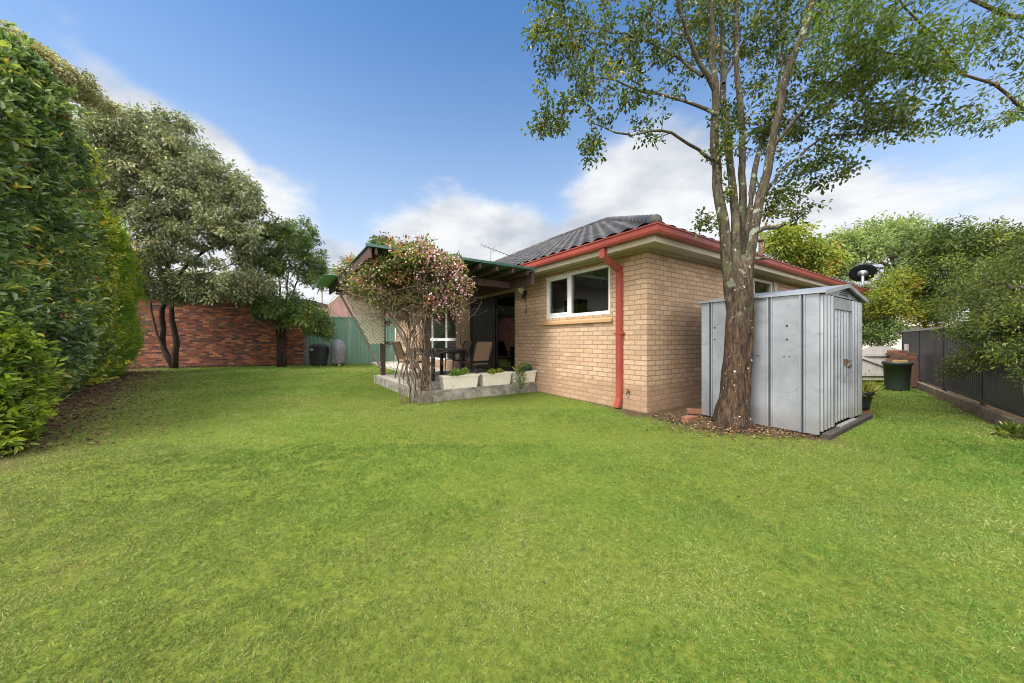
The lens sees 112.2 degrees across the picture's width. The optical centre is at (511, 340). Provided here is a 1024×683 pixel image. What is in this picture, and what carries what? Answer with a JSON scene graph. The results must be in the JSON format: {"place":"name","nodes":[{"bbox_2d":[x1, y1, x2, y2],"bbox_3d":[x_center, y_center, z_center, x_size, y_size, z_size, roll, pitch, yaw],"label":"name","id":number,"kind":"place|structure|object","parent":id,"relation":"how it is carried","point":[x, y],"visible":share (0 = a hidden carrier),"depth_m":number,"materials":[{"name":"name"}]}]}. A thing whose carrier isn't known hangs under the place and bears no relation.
{"place":"outdoors","nodes":[
{"label":"outdoors","id":0,"kind":"place"},
{"bbox_2d":[329,254,355,274],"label":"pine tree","id":1,"kind":"object","parent":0,"point":[332,271],"visible":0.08,"depth_m":48.69,"materials":[{"name":"plant"}]},
{"bbox_2d":[323,296,394,316],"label":"neighbour house","id":2,"kind":"structure","parent":0,"point":[336,306],"depth_m":30.80,"materials":[{"name":"tile"}]},
{"bbox_2d":[367,234,393,245],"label":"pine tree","id":3,"kind":"object","parent":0,"point":[373,241],"visible":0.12,"depth_m":59.18,"materials":[{"name":"plant"}]},
{"bbox_2d":[370,361,536,402],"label":"patio","id":4,"kind":"structure","parent":0,"point":[389,381],"depth_m":7.64,"materials":[{"name":"concrete"}]},
{"bbox_2d":[391,341,421,379],"bbox_3d":[-2.744,0.514,9.035,0.662,0.978,0.590,0,0,-40],"label":"patio chair","id":5,"kind":"object","parent":4,"relation":"on","point":[398,352],"visible":0.47,"depth_m":8.91,"materials":[{"name":"brown fabric"}]},
{"bbox_2d":[315,243,535,389],"bbox_3d":[-2.566,-0.269,8.621,3.690,2.547,5.540,0,0,-34],"label":"patio pergola","id":6,"kind":"object","parent":4,"relation":"on","point":[491,277],"visible":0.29,"depth_m":7.76,"materials":[{"name":"paint"}]},
{"bbox_2d":[386,327,390,347],"bbox_3d":[-3.687,-0.080,10.200,0.277,0.630,0.278,0,0,0],"label":"hanging pot","id":7,"kind":"object","parent":6,"relation":"hanging from","point":[388,345],"visible":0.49,"depth_m":10.18,"materials":[{"name":"white metal"}]},
{"bbox_2d":[411,348,465,380],"bbox_3d":[-1.983,0.610,9.196,0.920,0.780,1.600,0,0,-34],"label":"outdoor table","id":8,"kind":"object","parent":4,"relation":"on","point":[448,350],"visible":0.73,"depth_m":8.63,"materials":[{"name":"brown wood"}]},
{"bbox_2d":[438,367,479,389],"bbox_3d":[-1.090,0.772,7.121,0.394,0.423,0.869,0,0,45],"label":"trough planter","id":9,"kind":"object","parent":4,"relation":"on","point":[464,377],"visible":1,"depth_m":7.02,"materials":[{"name":"white concrete"}]},
{"bbox_2d":[445,341,472,372],"bbox_3d":[-1.542,0.514,9.975,0.662,0.978,0.590,0,0,-34],"label":"patio chair","id":10,"kind":"object","parent":4,"relation":"on","point":[467,345],"visible":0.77,"depth_m":10.01,"materials":[{"name":"brown fabric"}]},
{"bbox_2d":[459,341,493,378],"bbox_3d":[-0.863,0.514,8.503,0.590,0.978,0.662,0,0,-43],"label":"patio chair","id":11,"kind":"object","parent":4,"relation":"on","point":[482,352],"visible":0.81,"depth_m":8.36,"materials":[{"name":"brown fabric"}]},
{"bbox_2d":[477,368,512,385],"bbox_3d":[-0.372,0.793,7.610,0.809,0.382,0.380,0,0,-45],"label":"trough planter","id":12,"kind":"object","parent":4,"relation":"on","point":[498,376],"visible":0.99,"depth_m":7.50,"materials":[{"name":"beige plastic"}]},
{"bbox_2d":[510,362,536,389],"bbox_3d":[0.196,0.799,7.903,0.576,0.606,1.146,0,0,23],"label":"trough planter","id":13,"kind":"object","parent":4,"relation":"on","point":[522,373],"visible":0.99,"depth_m":7.81,"materials":[{"name":"white concrete"}]},
{"bbox_2d":[0,363,1023,682],"bbox_3d":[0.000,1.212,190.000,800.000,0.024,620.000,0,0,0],"label":"ground","id":14,"kind":"structure","parent":0,"point":[506,656],"depth_m":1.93,"materials":[{"name":"green plant"}]},
{"bbox_2d":[0,65,63,355],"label":"camellia shrub","id":15,"kind":"object","parent":14,"relation":"on","point":[18,299],"visible":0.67,"depth_m":5.09,"materials":[{"name":"green plant"}]},
{"bbox_2d":[0,311,75,454],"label":"lime shrub","id":16,"kind":"object","parent":14,"relation":"on","point":[27,401],"visible":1,"depth_m":3.96,"materials":[{"name":"green plant"}]},
{"bbox_2d":[0,21,115,398],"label":"camellia shrub","id":17,"kind":"object","parent":14,"relation":"on","point":[63,187],"visible":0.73,"depth_m":6.88,"materials":[{"name":"green plant"}]},
{"bbox_2d":[0,19,129,119],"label":"blossom tree","id":18,"kind":"object","parent":14,"relation":"on","point":[86,95],"visible":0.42,"depth_m":9.20,"materials":[{"name":"green plant"}]},
{"bbox_2d":[26,133,134,386],"bbox_3d":[-12.243,-2.352,8.804,3.701,7.328,4.083,0,0,-16],"label":"camellia shrub","id":19,"kind":"object","parent":14,"relation":"on","point":[99,371],"visible":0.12,"depth_m":9.43,"materials":[{"name":"green plant"}]},
{"bbox_2d":[0,369,207,456],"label":"leaf litter","id":20,"kind":"object","parent":14,"relation":"on","point":[107,384],"visible":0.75,"depth_m":6.42,"materials":[{"name":"plant"}]},
{"bbox_2d":[95,215,149,377],"bbox_3d":[-13.594,-1.811,10.708,3.357,6.203,4.536,0,0,-41],"label":"cypress shrub","id":21,"kind":"object","parent":14,"relation":"on","point":[130,293],"visible":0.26,"depth_m":11.09,"materials":[{"name":"green plant"}]},
{"bbox_2d":[70,94,281,368],"bbox_3d":[-13.149,-4.064,13.721,7.427,10.633,3.522,0,0,-9],"label":"grey green tree","id":22,"kind":"object","parent":14,"relation":"on","point":[162,158],"visible":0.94,"depth_m":13.20,"materials":[{"name":"green plant"}]},
{"bbox_2d":[128,363,303,368],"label":"leaf litter","id":23,"kind":"object","parent":14,"relation":"on","point":[204,366],"visible":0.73,"depth_m":15.51,"materials":[{"name":"brown plant"}]},
{"bbox_2d":[171,264,277,294],"bbox_3d":[-25.012,-2.724,29.617,8.443,7.895,6.477,0,0,0],"label":"bushy tree","id":24,"kind":"object","parent":14,"relation":"on","point":[219,274],"visible":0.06,"depth_m":28.69,"materials":[{"name":"plant"}]},
{"bbox_2d":[121,297,327,367],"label":"brick wall","id":25,"kind":"structure","parent":14,"relation":"on","point":[218,333],"depth_m":15.87,"materials":[{"name":"red brick"}]},
{"bbox_2d":[227,212,337,366],"bbox_3d":[-9.795,-2.177,15.089,4.357,6.772,2.826,0,0,0],"label":"tree","id":26,"kind":"object","parent":14,"relation":"on","point":[289,313],"visible":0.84,"depth_m":14.78,"materials":[{"name":"green plant"}]},
{"bbox_2d":[309,344,328,365],"bbox_3d":[-9.107,0.690,16.189,1.017,1.020,0.648,0,0,26],"label":"covered barbecue","id":27,"kind":"object","parent":14,"relation":"on","point":[318,353],"visible":1,"depth_m":15.92,"materials":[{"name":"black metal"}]},
{"bbox_2d":[320,269,329,309],"bbox_3d":[-13.285,-2.000,24.000,1.200,6.400,0.176,0,0,0],"label":"utility pole","id":28,"kind":"object","parent":14,"relation":"on","point":[321,297],"visible":0.1,"depth_m":23.93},
{"bbox_2d":[330,340,345,365],"bbox_3d":[-8.187,0.590,16.204,0.678,1.220,0.620,0,0,26],"label":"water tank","id":29,"kind":"object","parent":14,"relation":"on","point":[338,352],"visible":1,"depth_m":15.97,"materials":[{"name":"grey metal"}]},
{"bbox_2d":[306,317,394,363],"bbox_3d":[-8.150,0.033,17.550,4.237,2.435,0.055,0,0,-11],"label":"green fence","id":30,"kind":"object","parent":14,"relation":"on","point":[358,351],"visible":0.36,"depth_m":17.57,"materials":[{"name":"green metal"}]},
{"bbox_2d":[312,231,487,405],"bbox_3d":[-2.146,-0.452,6.593,3.319,3.314,2.678,0,0,0],"label":"flowering vine","id":31,"kind":"object","parent":14,"relation":"on","point":[432,274],"visible":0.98,"depth_m":6.19,"materials":[{"name":"pink plant"}]},
{"bbox_2d":[412,293,413,402],"bbox_3d":[-1.892,0.050,6.605,0.036,2.300,0.035,0,0,0],"label":"garden stake","id":32,"kind":"object","parent":14,"relation":"on","point":[413,375],"visible":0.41,"depth_m":6.59,"materials":[{"name":"white metal"}]},
{"bbox_2d":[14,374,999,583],"bbox_3d":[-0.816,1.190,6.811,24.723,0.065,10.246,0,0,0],"label":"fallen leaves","id":33,"kind":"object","parent":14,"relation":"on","point":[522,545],"visible":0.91,"depth_m":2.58,"materials":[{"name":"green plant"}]},
{"bbox_2d":[392,214,870,412],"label":"brick house","id":34,"kind":"structure","parent":14,"relation":"on","point":[612,316],"depth_m":6.68,"materials":[{"name":"beige brick"}]},
{"bbox_2d":[430,304,455,361],"bbox_3d":[-2.812,-0.255,13.322,0.080,2.010,3.290,0,0,-34],"label":"window","id":35,"kind":"structure","parent":34,"relation":"in","point":[446,339],"depth_m":12.69,"materials":[{"name":"white metal"}]},
{"bbox_2d":[470,292,514,370],"bbox_3d":[-0.594,-0.200,10.018,0.157,2.120,2.570,0,0,-34],"label":"sliding door","id":36,"kind":"structure","parent":34,"relation":"in","point":[497,324],"depth_m":9.87,"materials":[{"name":"black glass"}]},
{"bbox_2d":[481,244,511,260],"bbox_3d":[-0.737,-3.516,16.100,1.455,1.833,0.413,0,0,-16],"label":"tv antenna","id":37,"kind":"object","parent":34,"relation":"attached to","point":[495,250],"visible":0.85,"depth_m":16.02,"materials":[{"name":"metal"}]},
{"bbox_2d":[518,287,526,312],"bbox_3d":[0.259,-0.985,8.460,0.226,0.651,0.155,0,0,-34],"label":"security light","id":38,"kind":"object","parent":34,"relation":"attached to","point":[520,290],"visible":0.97,"depth_m":8.46,"materials":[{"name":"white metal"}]},
{"bbox_2d":[547,264,609,318],"bbox_3d":[1.342,-0.960,7.156,0.088,0.940,1.860,0,0,-34],"label":"window","id":39,"kind":"structure","parent":34,"relation":"in","point":[570,276],"depth_m":7.28,"materials":[{"name":"white metal"}]},
{"bbox_2d":[753,278,771,293],"bbox_3d":[5.639,-0.905,8.089,2.100,1.110,0.080,0,0,-34],"label":"window","id":40,"kind":"structure","parent":34,"relation":"in","point":[768,283],"depth_m":8.40,"materials":[{"name":"white metal"}]},
{"bbox_2d":[848,264,877,285],"bbox_3d":[12.259,-2.100,12.037,0.720,1.040,0.479,0,0,42],"label":"satellite dish","id":41,"kind":"object","parent":34,"relation":"attached to","point":[860,273],"visible":0.95,"depth_m":12.00,"materials":[{"name":"black metal"}]},
{"bbox_2d":[681,415,697,421],"bbox_3d":[2.620,1.162,5.080,0.230,0.076,0.110,0,0,-29],"label":"loose brick","id":42,"kind":"object","parent":14,"relation":"on","point":[690,418],"visible":0.91,"depth_m":5.04,"materials":[{"name":"brick"}]},
{"bbox_2d":[686,408,701,413],"bbox_3d":[2.980,1.162,5.620,0.230,0.076,0.110,0,0,17],"label":"loose brick","id":43,"kind":"object","parent":14,"relation":"on","point":[693,411],"visible":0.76,"depth_m":5.58,"materials":[{"name":"red brick"}]},
{"bbox_2d":[627,412,839,445],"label":"leaf litter","id":44,"kind":"object","parent":14,"relation":"on","point":[703,423],"visible":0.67,"depth_m":4.59,"materials":[{"name":"brown plant"}]},
{"bbox_2d":[518,0,987,433],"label":"shade tree","id":45,"kind":"object","parent":14,"relation":"on","point":[738,244],"visible":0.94,"depth_m":4.74,"materials":[{"name":"green plant"}]},
{"bbox_2d":[697,284,872,439],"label":"garden shed","id":46,"kind":"structure","parent":14,"relation":"on","point":[806,376],"depth_m":4.67,"materials":[{"name":"metal"}]},
{"bbox_2d":[835,309,851,422],"bbox_3d":[4.639,0.355,4.822,0.810,1.550,0.094,0,0,-34],"label":"shed door","id":47,"kind":"structure","parent":46,"relation":"in","point":[842,367],"depth_m":4.88,"materials":[{"name":"metal"}]},
{"bbox_2d":[756,219,852,276],"bbox_3d":[18.313,-3.158,22.145,4.757,8.728,4.386,0,0,0],"label":"bushy tree","id":48,"kind":"object","parent":14,"relation":"on","point":[788,244],"visible":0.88,"depth_m":21.08,"materials":[{"name":"green plant"}]},
{"bbox_2d":[862,379,884,413],"bbox_3d":[5.764,0.919,5.781,0.581,0.581,0.633,0,0,-12],"label":"plant pot","id":49,"kind":"object","parent":14,"relation":"on","point":[869,390],"visible":0.33,"depth_m":5.60,"materials":[{"name":"black plastic"}]},
{"bbox_2d":[862,344,908,379],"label":"side gate","id":50,"kind":"structure","parent":14,"relation":"on","point":[873,358],"depth_m":9.85,"materials":[{"name":"paint"}]},
{"bbox_2d":[862,286,920,346],"bbox_3d":[15.607,-0.567,14.717,2.853,3.572,2.484,0,0,-37],"label":"shrub","id":51,"kind":"object","parent":14,"relation":"on","point":[873,332],"visible":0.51,"depth_m":14.32,"materials":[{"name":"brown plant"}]},
{"bbox_2d":[805,210,978,284],"bbox_3d":[27.992,-4.418,26.512,12.269,11.295,7.141,0,0,0],"label":"gum tree","id":52,"kind":"object","parent":14,"relation":"on","point":[877,243],"visible":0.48,"depth_m":25.19,"materials":[{"name":"green plant"}]},
{"bbox_2d":[881,361,913,390],"bbox_3d":[9.280,0.860,8.300,0.520,0.680,0.520,0,0,0],"label":"compost bin","id":53,"kind":"object","parent":14,"relation":"on","point":[897,375],"visible":0.94,"depth_m":8.15,"materials":[{"name":"green plastic"}]},
{"bbox_2d":[892,360,907,361],"bbox_3d":[9.300,0.510,8.250,0.320,0.050,0.080,0,0,-6],"label":"timber offcut","id":54,"kind":"object","parent":53,"relation":"on","point":[899,360],"visible":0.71,"depth_m":8.21,"materials":[{"name":"yellow wood"}]},
{"bbox_2d":[774,0,1023,137],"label":"overhanging tree","id":55,"kind":"object","parent":14,"relation":"on","point":[869,66],"visible":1,"depth_m":3.83,"materials":[{"name":"green plant"}]},
{"bbox_2d":[860,265,967,328],"bbox_3d":[13.080,-0.626,11.252,3.963,3.675,2.448,0,0,0],"label":"leaning tree","id":56,"kind":"object","parent":14,"relation":"on","point":[893,296],"visible":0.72,"depth_m":10.88,"materials":[{"name":"green plant"}]},
{"bbox_2d":[910,362,918,386],"bbox_3d":[10.000,0.875,8.850,0.600,0.650,0.280,0,0,0],"label":"brick stand","id":57,"kind":"object","parent":14,"relation":"on","point":[915,374],"visible":0.21,"depth_m":8.71,"materials":[{"name":"brown brick"}]},
{"bbox_2d":[862,307,968,349],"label":"neighbour house","id":58,"kind":"structure","parent":14,"relation":"on","point":[898,345],"depth_m":24.89,"materials":[{"name":"white paint"}]},
{"bbox_2d":[915,382,937,395],"bbox_3d":[9.825,1.137,8.187,0.070,0.174,1.960,0,0,41],"label":"timber sleeper","id":59,"kind":"object","parent":14,"relation":"on","point":[926,388],"visible":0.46,"depth_m":8.01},
{"bbox_2d":[935,389,971,409],"bbox_3d":[8.519,1.139,6.673,0.070,0.178,1.960,0,0,41],"label":"timber sleeper","id":60,"kind":"object","parent":14,"relation":"on","point":[958,401],"visible":0.78,"depth_m":6.57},
{"bbox_2d":[893,213,1023,305],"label":"lilly pilly","id":61,"kind":"object","parent":14,"relation":"on","point":[947,252],"visible":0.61,"depth_m":10.09,"materials":[{"name":"green plant"}]},
{"bbox_2d":[902,319,1023,417],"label":"metal fence","id":62,"kind":"object","parent":14,"relation":"on","point":[990,387],"visible":0.57,"depth_m":6.37,"materials":[{"name":"grey metal"}]},
{"bbox_2d":[921,233,1023,401],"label":"weeping shrub","id":63,"kind":"object","parent":14,"relation":"on","point":[1000,323],"visible":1,"depth_m":4.98,"materials":[{"name":"green plant"}]},
{"bbox_2d":[967,401,1023,433],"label":"timber sleeper","id":64,"kind":"object","parent":14,"relation":"on","point":[989,414],"visible":0.83,"depth_m":5.21,"materials":[{"name":"wood"}]},
{"bbox_2d":[969,297,1023,321],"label":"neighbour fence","id":65,"kind":"object","parent":14,"relation":"on","point":[976,313],"visible":0.04,"depth_m":9.64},
{"bbox_2d":[988,420,1023,438],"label":"bush","id":66,"kind":"object","parent":14,"relation":"on","point":[1012,427],"visible":0.99,"depth_m":4.26,"materials":[{"name":"green plant"}]},
{"bbox_2d":[0,0,1023,303],"label":"sky","id":67,"kind":"structure","parent":0,"point":[360,119],"materials":[{"name":"blue"}]},
{"bbox_2d":[906,295,967,305],"bbox_3d":[37.387,-2.644,29.867,16.052,7.723,7.204,0,0,0],"label":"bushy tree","id":68,"kind":"object","parent":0,"point":[921,296],"depth_m":29.67,"materials":[{"name":"plant"}]},
{"bbox_3d":[9.760,0.513,8.850,0.220,0.070,0.100,0,0,1],"label":"stacked brick","id":69,"kind":"object","parent":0,"visible":0},
{"bbox_2d":[887,356,898,358],"bbox_3d":[9.790,0.441,8.850,0.220,0.070,0.100,0,0,3],"label":"stacked brick","id":70,"kind":"object","parent":69,"relation":"on","point":[892,357],"visible":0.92,"depth_m":8.80,"materials":[{"name":"brown brick"}]},
{"bbox_2d":[885,353,897,355],"bbox_3d":[9.760,0.369,8.850,0.220,0.070,0.100,0,0,3],"label":"stacked brick","id":71,"kind":"object","parent":70,"relation":"on","point":[891,354],"visible":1,"depth_m":8.80,"materials":[{"name":"brown brick"}]},
{"bbox_2d":[887,350,898,352],"bbox_3d":[9.790,0.297,8.850,0.220,0.070,0.100,0,0,0],"label":"stacked brick","id":72,"kind":"object","parent":71,"relation":"on","point":[892,351],"visible":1,"depth_m":8.80,"materials":[{"name":"brown brick"}]}
]}

